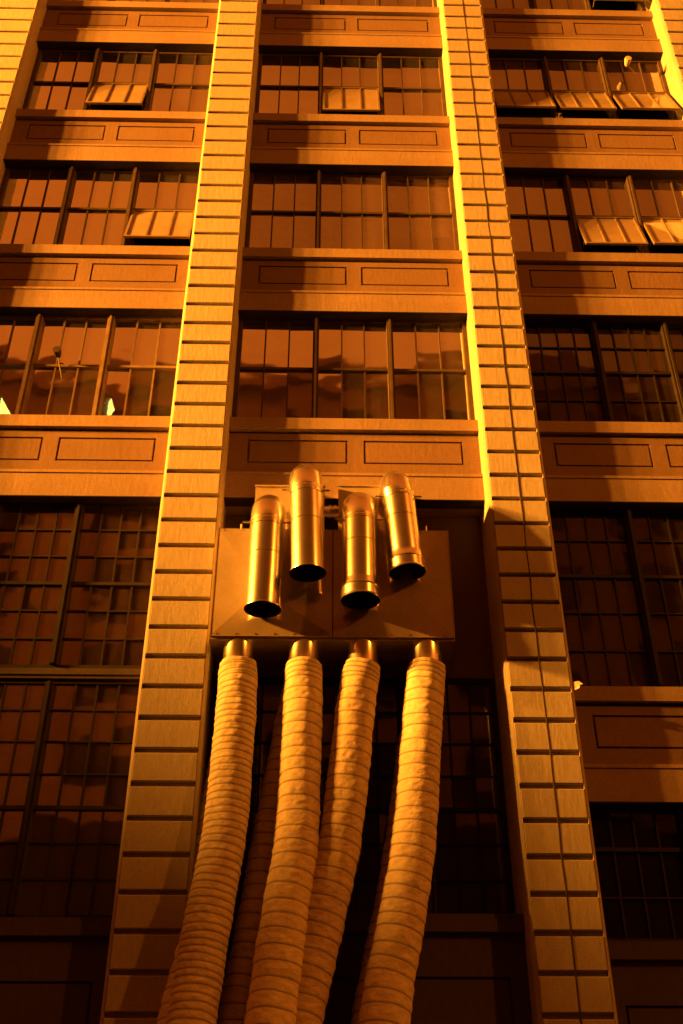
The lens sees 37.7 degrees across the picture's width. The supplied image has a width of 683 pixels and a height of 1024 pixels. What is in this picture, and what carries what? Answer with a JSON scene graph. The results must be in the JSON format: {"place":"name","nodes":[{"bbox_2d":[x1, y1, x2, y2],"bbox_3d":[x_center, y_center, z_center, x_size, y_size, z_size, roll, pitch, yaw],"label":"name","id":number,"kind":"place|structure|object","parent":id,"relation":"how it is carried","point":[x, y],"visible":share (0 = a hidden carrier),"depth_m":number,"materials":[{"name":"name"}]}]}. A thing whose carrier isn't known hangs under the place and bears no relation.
{"place":"outdoors","nodes":[
{"label":"outdoors","id":0,"kind":"place"},
{"bbox_2d":[555,112,562,117],"bbox_3d":[4.337,-7.866,19.939,0.120,0.200,0.200,1,-33,-1],"label":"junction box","id":1,"kind":"object","parent":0,"point":[558,115],"visible":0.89,"depth_m":19.89,"materials":[{"name":"metal"}]},
{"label":"pavement","id":2,"kind":"structure","parent":0,"visible":0},
{"bbox_2d":[157,741,212,1023],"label":"flexible hose","id":3,"kind":"object","parent":2,"relation":"on","point":[164,1008],"visible":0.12,"depth_m":11.13,"materials":[{"name":"fabric"}]},
{"bbox_2d":[217,680,284,1023],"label":"flexible hose","id":4,"kind":"object","parent":2,"relation":"on","point":[234,997],"visible":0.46,"depth_m":11.49,"materials":[{"name":"fabric"}]},
{"bbox_2d":[244,656,322,1023],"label":"flexible hose","id":5,"kind":"object","parent":2,"relation":"on","point":[277,968],"visible":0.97,"depth_m":11.32,"materials":[{"name":"fabric"}]},
{"bbox_2d":[295,657,379,1023],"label":"flexible hose","id":6,"kind":"object","parent":2,"relation":"on","point":[343,816],"visible":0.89,"depth_m":11.62,"materials":[{"name":"fabric"}]},
{"bbox_2d":[0,0,682,1023],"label":"factory building","id":7,"kind":"structure","parent":2,"relation":"on","point":[246,246],"depth_m":15.51,"materials":[{"name":"concrete"}]},
{"bbox_2d":[53,346,61,377],"bbox_3d":[-4.625,-2.440,16.290,0.140,0.493,0.268,-6,-33,9],"label":"floodlight","id":8,"kind":"object","parent":7,"relation":"attached to","point":[57,351],"visible":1,"depth_m":16.29,"materials":[{"name":"metal"}]},
{"bbox_2d":[0,679,139,916],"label":"window","id":9,"kind":"structure","parent":7,"relation":"in","point":[66,744],"depth_m":12.63,"materials":[{"name":"glass"}]},
{"bbox_2d":[0,503,159,668],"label":"window","id":10,"kind":"structure","parent":7,"relation":"in","point":[75,578],"depth_m":14.21,"materials":[{"name":"glass"}]},
{"bbox_2d":[0,314,181,415],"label":"window","id":11,"kind":"structure","parent":7,"relation":"in","point":[110,365],"depth_m":16.41,"materials":[{"name":"glass"}]},
{"bbox_2d":[0,166,198,245],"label":"window","id":12,"kind":"structure","parent":7,"relation":"in","point":[72,206],"depth_m":18.53,"materials":[{"name":"brown glass"}]},
{"bbox_2d":[22,48,212,111],"bbox_3d":[-4.498,-8.721,20.553,3.765,2.274,0.767,1,-33,-1],"label":"window","id":13,"kind":"structure","parent":7,"relation":"in","point":[60,79],"depth_m":20.59,"materials":[{"name":"brown glass"}]},
{"bbox_2d":[87,0,218,2],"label":"window","id":14,"kind":"structure","parent":7,"relation":"in","point":[194,1],"depth_m":22.19,"materials":[{"name":"brown glass"}]},
{"bbox_2d":[209,464,454,668],"bbox_3d":[-0.120,0.775,13.848,3.222,2.955,1.526,1,-33,-1],"label":"ventilation unit","id":15,"kind":"object","parent":7,"relation":"attached to","point":[370,578],"visible":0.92,"depth_m":13.37,"materials":[{"name":"silver metal"}]},
{"bbox_2d":[165,656,257,1023],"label":"flexible hose","id":16,"kind":"object","parent":15,"relation":"attached to","point":[197,984],"visible":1,"depth_m":11.37,"materials":[{"name":"fabric"}]},
{"bbox_2d":[263,0,436,6],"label":"window","id":17,"kind":"structure","parent":7,"relation":"in","point":[407,3],"depth_m":22.30,"materials":[{"name":"brown glass"}]},
{"bbox_2d":[254,52,446,115],"bbox_3d":[0.190,-8.657,20.653,3.875,2.274,0.712,1,-33,-1],"label":"window","id":18,"kind":"structure","parent":7,"relation":"in","point":[286,83],"depth_m":20.66,"materials":[{"name":"brown glass"}]},
{"bbox_2d":[244,170,459,249],"bbox_3d":[0.189,-5.424,18.662,3.875,2.274,0.565,1,-33,-1],"label":"window","id":19,"kind":"structure","parent":7,"relation":"in","point":[318,209],"depth_m":18.54,"materials":[{"name":"brown glass"}]},
{"bbox_2d":[232,317,474,419],"bbox_3d":[0.189,-2.230,16.608,3.875,2.274,0.565,1,-33,-1],"label":"window","id":20,"kind":"structure","parent":7,"relation":"in","point":[285,368],"depth_m":16.47,"materials":[{"name":"glass"}]},
{"bbox_2d":[208,677,515,913],"bbox_3d":[0.186,3.649,13.006,3.875,3.170,0.265,1,-33,-1],"label":"window","id":21,"kind":"structure","parent":7,"relation":"in","point":[472,873],"depth_m":13.03,"materials":[{"name":"glass"}]},
{"bbox_2d":[462,0,581,1023],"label":"cable","id":22,"kind":"object","parent":7,"relation":"attached to","point":[528,568],"visible":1,"depth_m":13.70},
{"bbox_2d":[481,0,648,10],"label":"window","id":23,"kind":"structure","parent":7,"relation":"in","point":[636,5],"depth_m":22.40,"materials":[{"name":"brown glass"}]},
{"bbox_2d":[573,681,582,689],"bbox_3d":[3.066,2.240,12.945,0.125,0.116,0.028,-12,-35,17],"label":"paper scrap","id":24,"kind":"object","parent":7,"relation":"attached to","point":[576,684],"visible":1,"depth_m":12.96,"materials":[{"name":"paper"}]},
{"bbox_2d":[489,56,680,119],"bbox_3d":[4.893,-8.641,20.677,3.790,2.274,0.838,1,-33,-1],"label":"window","id":25,"kind":"structure","parent":7,"relation":"in","point":[575,84],"depth_m":20.80,"materials":[{"name":"brown glass"}]},
{"bbox_2d":[505,174,682,252],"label":"window","id":26,"kind":"structure","parent":7,"relation":"in","point":[547,213],"depth_m":18.70,"materials":[{"name":"brown glass"}]},
{"bbox_2d":[524,321,682,421],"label":"window","id":27,"kind":"structure","parent":7,"relation":"in","point":[609,372],"depth_m":16.55,"materials":[{"name":"glass"}]},
{"bbox_2d":[549,508,682,686],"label":"window","id":28,"kind":"structure","parent":7,"relation":"in","point":[620,571],"depth_m":14.33,"materials":[{"name":"glass"}]},
{"bbox_2d":[624,56,636,73],"bbox_3d":[6.025,-9.336,20.915,0.170,0.150,0.434,-17,-36,24],"label":"floodlight","id":29,"kind":"object","parent":7,"relation":"attached to","point":[627,61],"visible":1,"depth_m":20.80,"materials":[{"name":"metal"}]},
{"bbox_2d":[589,807,682,940],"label":"window","id":30,"kind":"structure","parent":7,"relation":"in","point":[639,850],"depth_m":12.25,"materials":[{"name":"glass"}]},
{"bbox_2d":[350,720,401,1023],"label":"flexible hose","id":31,"kind":"object","parent":2,"relation":"on","point":[367,948],"visible":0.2,"depth_m":11.64,"materials":[{"name":"fabric"}]},
{"bbox_2d":[358,657,445,1023],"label":"flexible hose","id":32,"kind":"object","parent":2,"relation":"on","point":[390,977],"visible":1,"depth_m":11.43,"materials":[{"name":"fabric"}]}
]}

